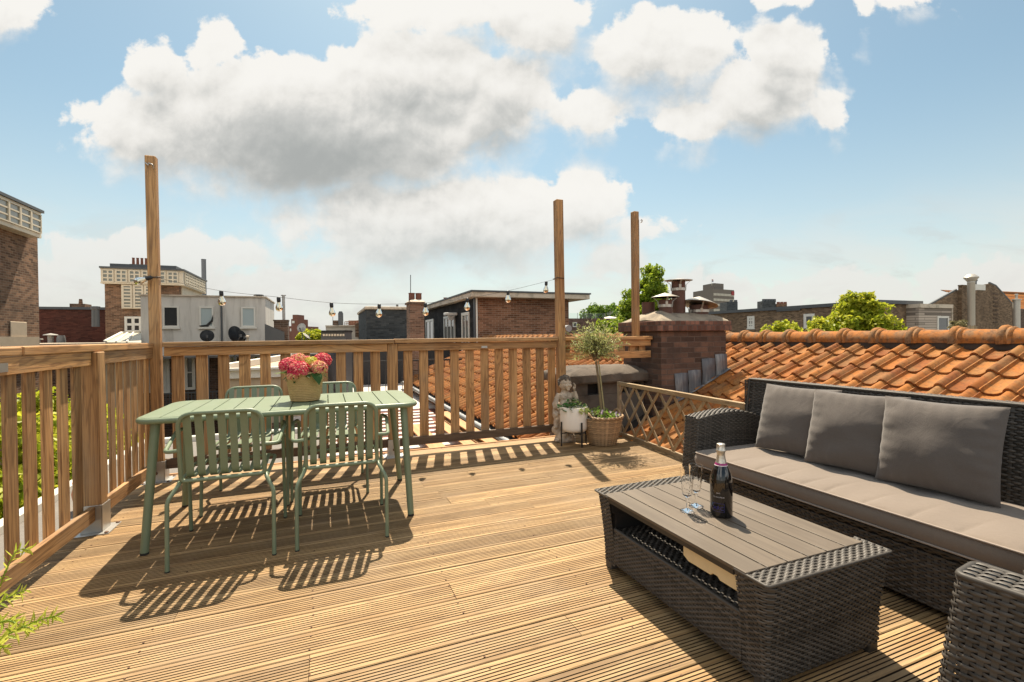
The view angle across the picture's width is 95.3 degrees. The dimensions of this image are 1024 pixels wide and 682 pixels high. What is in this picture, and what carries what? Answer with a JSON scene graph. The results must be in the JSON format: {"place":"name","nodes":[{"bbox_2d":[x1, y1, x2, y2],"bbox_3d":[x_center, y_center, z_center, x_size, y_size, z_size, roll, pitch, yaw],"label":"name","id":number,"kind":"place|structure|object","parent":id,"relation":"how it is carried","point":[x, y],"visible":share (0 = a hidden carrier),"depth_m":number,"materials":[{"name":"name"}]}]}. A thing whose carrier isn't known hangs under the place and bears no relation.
{"place":"outdoors","nodes":[
{"label":"outdoors","id":0,"kind":"place"},
{"bbox_2d":[0,191,43,468],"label":"brick building","id":1,"kind":"structure","parent":0,"point":[20,227],"depth_m":14.69,"materials":[{"name":"brown brick"}]},
{"bbox_2d":[0,197,9,221],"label":"window","id":2,"kind":"structure","parent":1,"relation":"in","point":[4,204],"depth_m":13.64,"materials":[{"name":"beige paint"}]},
{"bbox_2d":[9,201,20,225],"bbox_3d":[-14.979,-3.826,14.056,0.053,0.629,0.560,-1,1,-22],"label":"window","id":3,"kind":"structure","parent":1,"relation":"in","point":[15,209],"depth_m":14.09,"materials":[{"name":"beige paint"}]},
{"bbox_2d":[20,206,31,229],"bbox_3d":[-15.188,-3.829,14.581,0.053,0.629,0.560,-1,1,-22],"label":"window","id":4,"kind":"structure","parent":1,"relation":"in","point":[26,214],"depth_m":14.60,"materials":[{"name":"beige paint"}]},
{"bbox_2d":[31,211,41,233],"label":"window","id":5,"kind":"structure","parent":1,"relation":"in","point":[36,218],"depth_m":15.15,"materials":[{"name":"beige paint"}]},
{"bbox_2d":[39,299,105,342],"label":"brick building","id":6,"kind":"structure","parent":0,"point":[72,323],"depth_m":29.74,"materials":[{"name":"brick"}]},
{"bbox_2d":[40,342,104,402],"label":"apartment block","id":7,"kind":"structure","parent":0,"point":[54,378],"depth_m":19.49,"materials":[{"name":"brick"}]},
{"bbox_2d":[43,333,57,342],"bbox_3d":[-25.883,-0.161,26.198,0.640,0.540,0.640,-1,1,-22],"label":"roof vent","id":8,"kind":"object","parent":7,"relation":"on","point":[50,337],"visible":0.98,"depth_m":26.11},
{"bbox_2d":[56,335,65,342],"bbox_3d":[-25.297,-0.107,26.199,0.400,0.420,0.390,-1,1,-22],"label":"roof vent","id":9,"kind":"object","parent":7,"relation":"on","point":[60,338],"visible":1,"depth_m":26.07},
{"bbox_2d":[90,258,206,338],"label":"stair tower building","id":10,"kind":"structure","parent":0,"point":[123,290],"depth_m":26.66,"materials":[{"name":"brown brick"}]},
{"bbox_2d":[102,269,113,281],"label":"window","id":11,"kind":"structure","parent":10,"relation":"in","point":[107,274],"depth_m":26.13,"materials":[{"name":"beige paint"}]},
{"bbox_2d":[115,270,126,281],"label":"window","id":12,"kind":"structure","parent":10,"relation":"in","point":[120,275],"depth_m":26.35,"materials":[{"name":"beige paint"}]},
{"bbox_2d":[122,285,132,307],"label":"window","id":13,"kind":"structure","parent":10,"relation":"in","point":[126,289],"depth_m":26.56,"materials":[{"name":"beige paint"}]},
{"bbox_2d":[124,316,140,330],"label":"window","id":14,"kind":"structure","parent":10,"relation":"in","point":[131,323],"depth_m":26.78,"materials":[{"name":"white glass"}]},
{"bbox_2d":[128,270,139,282],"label":"window","id":15,"kind":"structure","parent":10,"relation":"in","point":[133,274],"depth_m":26.56,"materials":[{"name":"beige paint"}]},
{"bbox_2d":[133,285,142,307],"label":"window","id":16,"kind":"structure","parent":10,"relation":"in","point":[137,289],"depth_m":26.73,"materials":[{"name":"beige paint"}]},
{"bbox_2d":[161,271,165,283],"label":"window","id":17,"kind":"structure","parent":10,"relation":"in","point":[163,273],"depth_m":27.09,"materials":[{"name":"beige paint"}]},
{"bbox_2d":[167,271,177,283],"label":"window","id":18,"kind":"structure","parent":10,"relation":"in","point":[172,276],"depth_m":27.25,"materials":[{"name":"beige paint"}]},
{"bbox_2d":[185,273,188,285],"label":"window","id":19,"kind":"structure","parent":10,"relation":"in","point":[186,275],"depth_m":28.06,"materials":[{"name":"beige paint"}]},
{"bbox_2d":[201,259,206,294],"bbox_3d":[-24.994,2.708,38.093,0.360,18.728,0.354,-1,1,-22],"label":"flue pipe","id":20,"kind":"object","parent":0,"point":[203,268],"visible":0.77,"depth_m":37.89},
{"bbox_2d":[200,330,213,398],"bbox_3d":[-10.542,0.818,16.174,0.326,2.418,0.299,-1,1,11],"label":"satellite dish","id":21,"kind":"object","parent":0,"point":[206,335],"visible":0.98,"depth_m":16.21,"materials":[{"name":"black metal"}]},
{"bbox_2d":[297,323,305,339],"bbox_3d":[-12.586,0.178,27.954,0.376,2.481,0.412,-1,1,-45],"label":"satellite dish","id":22,"kind":"object","parent":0,"point":[301,327],"visible":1,"depth_m":27.95,"materials":[{"name":"metal"}]},
{"bbox_2d":[289,315,318,340],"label":"chimney","id":23,"kind":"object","parent":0,"point":[296,320],"depth_m":119.71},
{"bbox_2d":[413,424,444,447],"bbox_3d":[-1.435,1.702,7.943,0.260,0.130,2.600,-1,1,-22],"label":"timber plank","id":24,"kind":"object","parent":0,"point":[416,429],"visible":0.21,"depth_m":8.17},
{"bbox_2d":[424,290,590,350],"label":"slate house","id":25,"kind":"structure","parent":0,"point":[525,312],"depth_m":18.76,"materials":[{"name":"brick"}]},
{"bbox_2d":[425,319,433,338],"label":"window","id":26,"kind":"structure","parent":25,"relation":"in","point":[429,323],"depth_m":25.68,"materials":[{"name":"white glass"}]},
{"bbox_2d":[443,316,455,342],"bbox_3d":[-2.915,0.210,21.737,0.053,2.771,2.048,-1,1,-22],"label":"window","id":27,"kind":"structure","parent":25,"relation":"in","point":[448,325],"depth_m":21.87,"materials":[{"name":"grey glass"}]},
{"bbox_2d":[443,312,457,319],"bbox_3d":[-2.694,-1.077,20.443,0.530,0.320,0.450,-1,1,-22],"label":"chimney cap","id":28,"kind":"object","parent":25,"relation":"attached to","point":[450,315],"visible":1,"depth_m":20.34,"materials":[{"name":"white plastic"}]},
{"bbox_2d":[461,312,469,342],"bbox_3d":[-1.905,0.217,19.208,0.053,2.786,1.079,-1,1,-22],"label":"window","id":29,"kind":"structure","parent":25,"relation":"in","point":[465,317],"depth_m":19.15,"materials":[{"name":"grey glass"}]},
{"bbox_2d":[0,0,1023,329],"label":"sky","id":30,"kind":"structure","parent":0,"point":[793,152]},
{"bbox_2d":[693,279,733,311],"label":"office block","id":31,"kind":"structure","parent":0,"point":[717,293],"depth_m":305.94,"materials":[{"name":"grey concrete"}]},
{"bbox_2d":[708,300,922,332],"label":"long brick house","id":32,"kind":"structure","parent":0,"point":[754,320],"depth_m":36.20,"materials":[{"name":"brick"}]},
{"bbox_2d":[720,300,737,310],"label":"roof chimneys","id":33,"kind":"object","parent":32,"relation":"on","point":[729,305],"visible":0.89,"depth_m":45.01,"materials":[{"name":"grey paint"}]},
{"bbox_2d":[747,316,754,328],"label":"window","id":34,"kind":"structure","parent":32,"relation":"in","point":[750,319],"depth_m":38.89,"materials":[{"name":"white glass"}]},
{"bbox_2d":[757,299,775,307],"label":"roof chimneys","id":35,"kind":"object","parent":32,"relation":"on","point":[765,303],"visible":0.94,"depth_m":48.01,"materials":[{"name":"grey paint"}]},
{"bbox_2d":[776,302,786,306],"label":"roof chimneys","id":36,"kind":"object","parent":32,"relation":"on","point":[779,304],"visible":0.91,"depth_m":48.00,"materials":[{"name":"brown brick"}]},
{"bbox_2d":[803,313,814,328],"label":"window","id":37,"kind":"structure","parent":32,"relation":"in","point":[806,317],"depth_m":34.42,"materials":[{"name":"white glass"}]},
{"bbox_2d":[947,319,967,328],"bbox_3d":[27.743,0.625,28.996,1.169,3.934,0.887,-1,1,-22],"label":"dry shrub","id":38,"kind":"object","parent":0,"point":[963,322],"visible":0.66,"depth_m":28.88,"materials":[{"name":"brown plant"}]},
{"bbox_2d":[929,279,1023,328],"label":"gabled house","id":39,"kind":"structure","parent":0,"point":[993,306],"depth_m":39.86,"materials":[{"name":"brown brick"}]},
{"label":"ground","id":40,"kind":"structure","parent":0,"visible":0},
{"bbox_2d":[0,386,144,518],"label":"courtyard tree","id":41,"kind":"object","parent":40,"relation":"on","point":[20,450],"visible":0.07,"depth_m":7.15,"materials":[{"name":"green plant"}]},
{"bbox_2d":[103,331,140,457],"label":"skylight house","id":42,"kind":"structure","parent":40,"relation":"on","point":[126,337],"depth_m":16.17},
{"bbox_2d":[0,428,318,570],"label":"flat roof house","id":43,"kind":"structure","parent":40,"relation":"on","point":[21,510],"depth_m":4.08,"materials":[{"name":"brick"}]},
{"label":"deck substructure","id":44,"kind":"structure","parent":43,"relation":"on","visible":0},
{"bbox_2d":[0,434,961,681],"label":"deck","id":45,"kind":"structure","parent":44,"relation":"on","point":[486,562],"depth_m":2.16,"materials":[{"name":"brown wood"}]},
{"bbox_2d":[0,343,153,593],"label":"wooden railing","id":46,"kind":"object","parent":45,"relation":"on","point":[94,501],"visible":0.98,"depth_m":2.64,"materials":[{"name":"brown wood"}]},
{"bbox_2d":[163,408,286,573],"bbox_3d":[-1.635,0.765,2.717,0.585,0.811,0.588,-1,1,-22],"label":"garden chair","id":47,"kind":"object","parent":45,"relation":"on","point":[223,459],"visible":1,"depth_m":2.52,"materials":[{"name":"green paint"}]},
{"bbox_2d":[199,385,289,517],"bbox_3d":[-1.939,0.761,3.465,0.585,0.811,0.588,-1,1,-22],"label":"garden chair","id":48,"kind":"object","parent":45,"relation":"on","point":[277,390],"visible":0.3,"depth_m":3.62,"materials":[{"name":"green paint"}]},
{"bbox_2d":[135,390,416,555],"bbox_3d":[-1.491,0.789,3.205,1.566,0.752,0.852,-1,1,-22],"label":"dining table","id":49,"kind":"object","parent":45,"relation":"on","point":[272,406],"visible":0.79,"depth_m":3.06,"materials":[{"name":"green paint"}]},
{"bbox_2d":[285,372,323,401],"bbox_3d":[-1.422,0.297,3.224,0.263,0.226,0.251,-1,1,-22],"label":"flower basket","id":50,"kind":"object","parent":49,"relation":"on","point":[303,388],"visible":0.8,"depth_m":3.13,"materials":[{"name":"wicker"}]},
{"bbox_2d":[278,353,331,384],"bbox_3d":[-1.425,0.189,3.213,0.327,0.217,0.335,0,1,25],"label":"hydrangea","id":51,"kind":"object","parent":50,"relation":"in","point":[296,365],"visible":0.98,"depth_m":3.14,"materials":[{"name":"pink plant"}]},
{"bbox_2d":[290,381,368,502],"bbox_3d":[-1.443,0.753,3.722,0.585,0.811,0.588,-1,1,-20],"label":"garden chair","id":52,"kind":"object","parent":45,"relation":"on","point":[351,385],"visible":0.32,"depth_m":3.82,"materials":[{"name":"green paint"}]},
{"bbox_2d":[291,401,389,551],"bbox_3d":[-1.070,0.757,2.939,0.585,0.811,0.588,-1,1,-21],"label":"garden chair","id":53,"kind":"object","parent":45,"relation":"on","point":[369,446],"visible":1,"depth_m":2.74,"materials":[{"name":"green paint"}]},
{"bbox_2d":[141,155,565,484],"bbox_3d":[-1.245,-0.213,4.625,3.956,2.720,0.202,-1,1,-22],"label":"wooden railing","id":54,"kind":"object","parent":45,"relation":"on","point":[177,352],"visible":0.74,"depth_m":4.62,"materials":[{"name":"brown wood"}]},
{"bbox_2d":[134,276,563,316],"bbox_3d":[-1.245,-0.462,4.575,3.972,0.468,0.163,-1,1,-22],"label":"string light","id":55,"kind":"object","parent":54,"relation":"hanging from","point":[221,299],"visible":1,"depth_m":4.34,"materials":[{"name":"beige"}]},
{"bbox_2d":[565,211,652,359],"bbox_3d":[1.139,-0.699,5.639,1.233,1.820,0.165,-1,1,-22],"label":"wooden railing","id":56,"kind":"object","parent":54,"relation":"attached to","point":[638,343],"visible":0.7,"depth_m":5.80,"materials":[{"name":"brown wood"}]},
{"bbox_2d":[169,435,554,474],"bbox_3d":[-1.276,1.188,4.791,4.090,0.096,0.028,-1,1,-22],"label":"deck edge board","id":57,"kind":"object","parent":45,"relation":"attached to","point":[427,448],"depth_m":5.03,"materials":[{"name":"brown wood"}]},
{"bbox_2d":[552,374,577,442],"bbox_3d":[0.591,0.748,5.212,0.280,0.750,0.214,-1,1,-22],"label":"cherub statue","id":58,"kind":"object","parent":45,"relation":"on","point":[564,383],"visible":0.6,"depth_m":5.16,"materials":[{"name":"stone"}]},
{"bbox_2d":[560,405,586,447],"bbox_3d":[0.668,0.915,5.053,0.297,0.416,0.297,-1,1,1],"label":"white planter","id":59,"kind":"object","parent":45,"relation":"on","point":[574,420],"visible":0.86,"depth_m":4.93,"materials":[{"name":"ceramic"}]},
{"bbox_2d":[557,398,589,414],"bbox_3d":[0.663,0.690,5.049,0.372,0.166,0.362,-1,1,-22],"label":"ivy plant","id":60,"kind":"object","parent":59,"relation":"in","point":[567,405],"visible":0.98,"depth_m":5.02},
{"bbox_2d":[586,408,623,445],"bbox_3d":[0.985,0.930,5.078,0.456,0.369,0.454,-1,1,-22],"label":"wicker basket","id":61,"kind":"object","parent":45,"relation":"on","point":[600,431],"visible":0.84,"depth_m":4.93,"materials":[{"name":"wicker"}]},
{"bbox_2d":[565,320,630,417],"bbox_3d":[0.914,0.311,5.028,0.678,1.120,0.620,-1,1,-22],"label":"olive tree","id":62,"kind":"object","parent":61,"relation":"on","point":[595,346],"visible":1,"depth_m":5.00,"materials":[{"name":"green plant"}]},
{"bbox_2d":[587,406,619,417],"bbox_3d":[0.981,0.774,5.074,0.373,0.132,0.385,-1,1,-22],"label":"bedding plant","id":63,"kind":"object","parent":61,"relation":"in","point":[603,411],"visible":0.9,"depth_m":5.01,"materials":[{"name":"green plant"}]},
{"bbox_2d":[617,381,743,459],"bbox_3d":[1.551,0.800,4.606,0.040,0.634,1.933,-1,1,-17],"label":"lattice fence","id":64,"kind":"object","parent":45,"relation":"on","point":[724,403],"visible":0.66,"depth_m":4.74,"materials":[{"name":"brown wood"}]},
{"bbox_2d":[594,476,891,681],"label":"coffee table","id":65,"kind":"object","parent":45,"relation":"on","point":[763,592],"visible":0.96,"depth_m":1.71,"materials":[{"name":"wicker"}]},
{"bbox_2d":[680,467,694,513],"bbox_3d":[0.781,0.664,2.082,0.064,0.190,0.064,-1,1,-22],"label":"champagne glass","id":66,"kind":"object","parent":65,"relation":"on","point":[687,475],"visible":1,"depth_m":2.06,"materials":[{"name":"white"}]},
{"bbox_2d":[689,463,703,508],"bbox_3d":[0.843,0.662,2.141,0.064,0.190,0.064,-1,1,-22],"label":"champagne glass","id":67,"kind":"object","parent":65,"relation":"on","point":[698,470],"visible":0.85,"depth_m":2.12,"materials":[{"name":"white"}]},
{"bbox_2d":[710,443,732,517],"bbox_3d":[0.910,0.601,2.031,0.091,0.314,0.091,-1,1,-22],"label":"wine bottle","id":68,"kind":"object","parent":65,"relation":"on","point":[721,493],"visible":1,"depth_m":2.00,"materials":[{"name":"black glass"}]},
{"bbox_2d":[682,378,1023,616],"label":"wicker sofa","id":69,"kind":"object","parent":45,"relation":"on","point":[933,540],"visible":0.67,"depth_m":2.18,"materials":[{"name":"beige fabric"}]},
{"bbox_2d":[755,384,841,455],"bbox_3d":[1.800,0.503,2.962,0.235,0.421,0.486,-1,1,-22],"label":"throw pillow","id":70,"kind":"object","parent":69,"relation":"on","point":[785,418],"visible":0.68,"depth_m":2.94,"materials":[{"name":"grey fabric"}]},
{"bbox_2d":[804,389,910,474],"bbox_3d":[1.910,0.505,2.609,0.235,0.423,0.487,-1,1,-22],"label":"throw pillow","id":71,"kind":"object","parent":69,"relation":"on","point":[845,430],"visible":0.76,"depth_m":2.57,"materials":[{"name":"grey fabric"}]},
{"bbox_2d":[875,396,1010,507],"bbox_3d":[2.046,0.506,2.247,0.226,0.427,0.483,-1,1,-22],"label":"throw pillow","id":72,"kind":"object","parent":69,"relation":"on","point":[954,449],"visible":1,"depth_m":2.16,"materials":[{"name":"grey fabric"}]},
{"bbox_2d":[937,561,1023,681],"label":"wicker armchair","id":73,"kind":"object","parent":45,"relation":"on","point":[987,644],"visible":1,"depth_m":1.13,"materials":[{"name":"grey wicker"}]},
{"bbox_2d":[138,294,317,436],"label":"grey house","id":74,"kind":"structure","parent":40,"relation":"on","point":[188,318],"depth_m":17.82,"materials":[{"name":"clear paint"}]},
{"bbox_2d":[163,355,169,392],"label":"window","id":75,"kind":"structure","parent":74,"relation":"in","point":[166,362],"depth_m":17.45,"materials":[{"name":"grey glass"}]},
{"bbox_2d":[162,306,180,328],"bbox_3d":[-12.757,-0.878,17.458,0.584,0.853,0.098,-1,1,-22],"label":"window","id":76,"kind":"structure","parent":74,"relation":"in","point":[170,313],"depth_m":17.48,"materials":[{"name":"white glass"}]},
{"bbox_2d":[184,358,195,389],"bbox_3d":[-12.243,1.191,17.748,0.349,1.328,0.053,-1,1,-22],"label":"window","id":77,"kind":"structure","parent":74,"relation":"in","point":[189,363],"depth_m":17.75,"materials":[{"name":"white glass"}]},
{"bbox_2d":[198,306,214,328],"bbox_3d":[-11.701,-0.893,17.880,0.546,0.853,0.098,-1,1,-22],"label":"window","id":78,"kind":"structure","parent":74,"relation":"in","point":[205,313],"depth_m":17.89,"materials":[{"name":"white glass"}]},
{"bbox_2d":[240,307,256,328],"bbox_3d":[-10.393,-0.913,18.402,0.574,0.853,0.098,-1,1,-22],"label":"window","id":79,"kind":"structure","parent":74,"relation":"in","point":[248,319],"depth_m":18.42,"materials":[{"name":"white glass"}]},
{"bbox_2d":[229,354,300,422],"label":"annex roof","id":80,"kind":"structure","parent":40,"relation":"on","point":[255,373],"depth_m":10.70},
{"bbox_2d":[228,326,242,361],"bbox_3d":[-9.556,0.726,16.198,0.402,2.502,0.469,-1,1,-22],"label":"satellite dish","id":81,"kind":"object","parent":80,"relation":"on","point":[235,333],"visible":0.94,"depth_m":16.16,"materials":[{"name":"black metal"}]},
{"bbox_2d":[295,328,320,340],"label":"broadleaf tree","id":82,"kind":"object","parent":40,"relation":"on","point":[315,334],"visible":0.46,"depth_m":41.04,"materials":[{"name":"green plant"}]},
{"bbox_2d":[325,311,358,339],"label":"pale house","id":83,"kind":"structure","parent":40,"relation":"on","point":[353,325],"depth_m":24.00,"materials":[{"name":"white brick"}]},
{"bbox_2d":[272,342,461,458],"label":"roof terrace house","id":84,"kind":"structure","parent":40,"relation":"on","point":[416,408],"depth_m":14.21,"materials":[{"name":"paint"}]},
{"bbox_2d":[265,295,289,355],"bbox_3d":[-8.588,1.201,17.157,0.766,5.802,0.640,-1,1,-22],"label":"brick chimney","id":85,"kind":"object","parent":84,"relation":"on","point":[279,331],"visible":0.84,"depth_m":16.93,"materials":[{"name":"brick"}]},
{"bbox_2d":[328,353,335,392],"bbox_3d":[-4.985,1.026,13.004,0.600,1.458,0.600,-1,1,-22],"label":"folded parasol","id":86,"kind":"object","parent":84,"relation":"on","point":[332,372],"visible":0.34,"depth_m":12.86,"materials":[{"name":"fabric"}]},
{"bbox_2d":[321,330,352,392],"bbox_3d":[-4.971,1.401,13.317,0.701,3.401,0.600,-1,1,0],"label":"vent chimney","id":87,"kind":"object","parent":84,"relation":"on","point":[336,334],"visible":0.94,"depth_m":13.07,"materials":[{"name":"metal"}]},
{"bbox_2d":[352,358,461,393],"bbox_3d":[-3.558,1.147,14.749,4.100,1.090,0.060,-1,1,-22],"label":"terrace railing","id":88,"kind":"object","parent":84,"relation":"on","point":[385,361],"visible":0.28,"depth_m":14.77,"materials":[{"name":"wood"}]},
{"bbox_2d":[405,275,425,375],"bbox_3d":[-3.461,0.833,16.789,0.588,6.436,0.860,-1,1,-22],"label":"brick chimney","id":89,"kind":"object","parent":84,"relation":"on","point":[415,321],"visible":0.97,"depth_m":16.44,"materials":[{"name":"brick"}]},
{"bbox_2d":[434,422,474,443],"bbox_3d":[-0.795,1.688,7.661,0.200,0.150,3.600,-1,1,-22],"label":"timber plank","id":90,"kind":"object","parent":84,"relation":"on","point":[447,428],"visible":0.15,"depth_m":8.31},
{"bbox_2d":[444,420,480,442],"bbox_3d":[-0.655,1.694,7.824,0.060,0.130,3.800,-1,1,-22],"label":"timber batten","id":91,"kind":"object","parent":84,"relation":"on","point":[461,430],"visible":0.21,"depth_m":8.45,"materials":[{"name":"orange wood"}]},
{"bbox_2d":[444,411,498,441],"bbox_3d":[-0.572,1.652,7.965,0.280,0.210,4.800,-1,1,-22],"label":"timber plank","id":92,"kind":"object","parent":84,"relation":"on","point":[447,414],"visible":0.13,"depth_m":8.54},
{"bbox_2d":[357,305,406,339],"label":"dark block house","id":93,"kind":"structure","parent":40,"relation":"on","point":[390,323],"depth_m":19.49,"materials":[{"name":"grey paint"}]},
{"bbox_2d":[569,311,617,334],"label":"brown house","id":94,"kind":"structure","parent":40,"relation":"on","point":[580,319],"depth_m":31.22,"materials":[{"name":"brick"}]},
{"bbox_2d":[579,302,619,317],"bbox_3d":[6.580,4.460,34.016,3.338,14.626,3.377,-1,1,11],"label":"broadleaf tree","id":95,"kind":"object","parent":40,"relation":"on","point":[601,309],"visible":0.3,"depth_m":33.41,"materials":[{"name":"green plant"}]},
{"bbox_2d":[594,318,623,334],"bbox_3d":[2.690,5.710,12.522,0.901,12.634,0.871,-1,1,10],"label":"leafy shrub","id":96,"kind":"object","parent":40,"relation":"on","point":[609,322],"visible":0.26,"depth_m":12.32,"materials":[{"name":"green plant"}]},
{"bbox_2d":[616,288,641,322],"bbox_3d":[5.870,4.635,23.122,1.486,14.505,1.589,-1,1,-22],"label":"broadleaf tree","id":97,"kind":"object","parent":40,"relation":"on","point":[624,306],"visible":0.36,"depth_m":22.82,"materials":[{"name":"green plant"}]},
{"bbox_2d":[639,263,671,310],"bbox_3d":[7.186,3.921,24.092,2.313,15.887,2.412,-1,1,-22],"label":"broadleaf tree","id":98,"kind":"object","parent":40,"relation":"on","point":[651,283],"visible":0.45,"depth_m":23.52,"materials":[{"name":"green plant"}]},
{"bbox_2d":[401,325,1023,453],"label":"tiled house","id":99,"kind":"structure","parent":40,"relation":"on","point":[954,361],"depth_m":5.14,"materials":[{"name":"tile"}]},
{"bbox_2d":[565,325,571,334],"bbox_3d":[1.335,-0.239,11.804,0.170,0.315,0.435,-1,1,-22],"label":"roof vent","id":100,"kind":"object","parent":99,"relation":"on","point":[568,328],"visible":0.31,"depth_m":11.61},
{"bbox_2d":[544,364,648,435],"bbox_3d":[1.065,0.861,6.060,1.142,1.094,0.803,-1,1,-22],"label":"concrete chimney","id":101,"kind":"object","parent":99,"relation":"on","point":[583,378],"visible":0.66,"depth_m":5.80,"materials":[{"name":"concrete"}]},
{"bbox_2d":[618,279,731,415],"bbox_3d":[2.170,0.206,6.225,1.162,2.077,0.910,-1,1,-22],"label":"brick chimney","id":102,"kind":"object","parent":99,"relation":"on","point":[688,352],"visible":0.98,"depth_m":5.89,"materials":[{"name":"brick"}]},
{"bbox_2d":[963,274,978,325],"bbox_3d":[36.791,-0.980,37.413,0.936,8.778,0.926,-1,1,-22],"label":"flue pipe","id":103,"kind":"object","parent":99,"relation":"on","point":[970,279],"visible":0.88,"depth_m":37.21,"materials":[{"name":"metal"}]},
{"bbox_2d":[1011,294,1021,327],"bbox_3d":[42.557,-0.324,39.397,0.624,7.304,0.615,-1,1,-22],"label":"flue pipe","id":104,"kind":"object","parent":99,"relation":"on","point":[1016,311],"visible":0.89,"depth_m":39.21,"materials":[{"name":"metal"}]},
{"bbox_2d":[760,319,803,331],"bbox_3d":[7.879,5.663,13.628,1.126,12.595,1.145,0,1,28],"label":"leafy shrub","id":105,"kind":"object","parent":40,"relation":"on","point":[782,325],"visible":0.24,"depth_m":13.29,"materials":[{"name":"green plant"}]},
{"bbox_2d":[804,316,835,331],"bbox_3d":[8.769,5.615,13.239,0.875,12.679,0.897,0,1,29],"label":"leafy shrub","id":106,"kind":"object","parent":40,"relation":"on","point":[821,323],"visible":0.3,"depth_m":13.05,"materials":[{"name":"green plant"}]},
{"bbox_2d":[826,290,907,330],"bbox_3d":[10.062,5.225,13.552,2.104,13.425,2.157,-1,1,-22],"label":"maple tree","id":107,"kind":"object","parent":40,"relation":"on","point":[859,312],"visible":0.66,"depth_m":13.11,"materials":[{"name":"green plant"}]},
{"bbox_2d":[906,304,952,329],"bbox_3d":[27.331,4.545,33.406,3.801,14.015,5.080,-1,1,-22],"label":"timber extension","id":108,"kind":"object","parent":40,"relation":"on","point":[932,316],"visible":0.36,"depth_m":30.90,"materials":[{"name":"grey wood"}]},
{"bbox_2d":[937,316,948,329],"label":"window","id":109,"kind":"structure","parent":108,"relation":"in","point":[942,321],"depth_m":31.32,"materials":[{"name":"white glass"}]},
{"bbox_3d":[-1.670,1.081,1.256,0.250,0.210,0.250,-1,1,-22],"label":"plant pot","id":110,"kind":"object","parent":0,"visible":0},
{"bbox_2d":[0,541,65,654],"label":"rosemary plant","id":111,"kind":"object","parent":110,"relation":"in","point":[6,635],"visible":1,"depth_m":1.54,"materials":[{"name":"green plant"}]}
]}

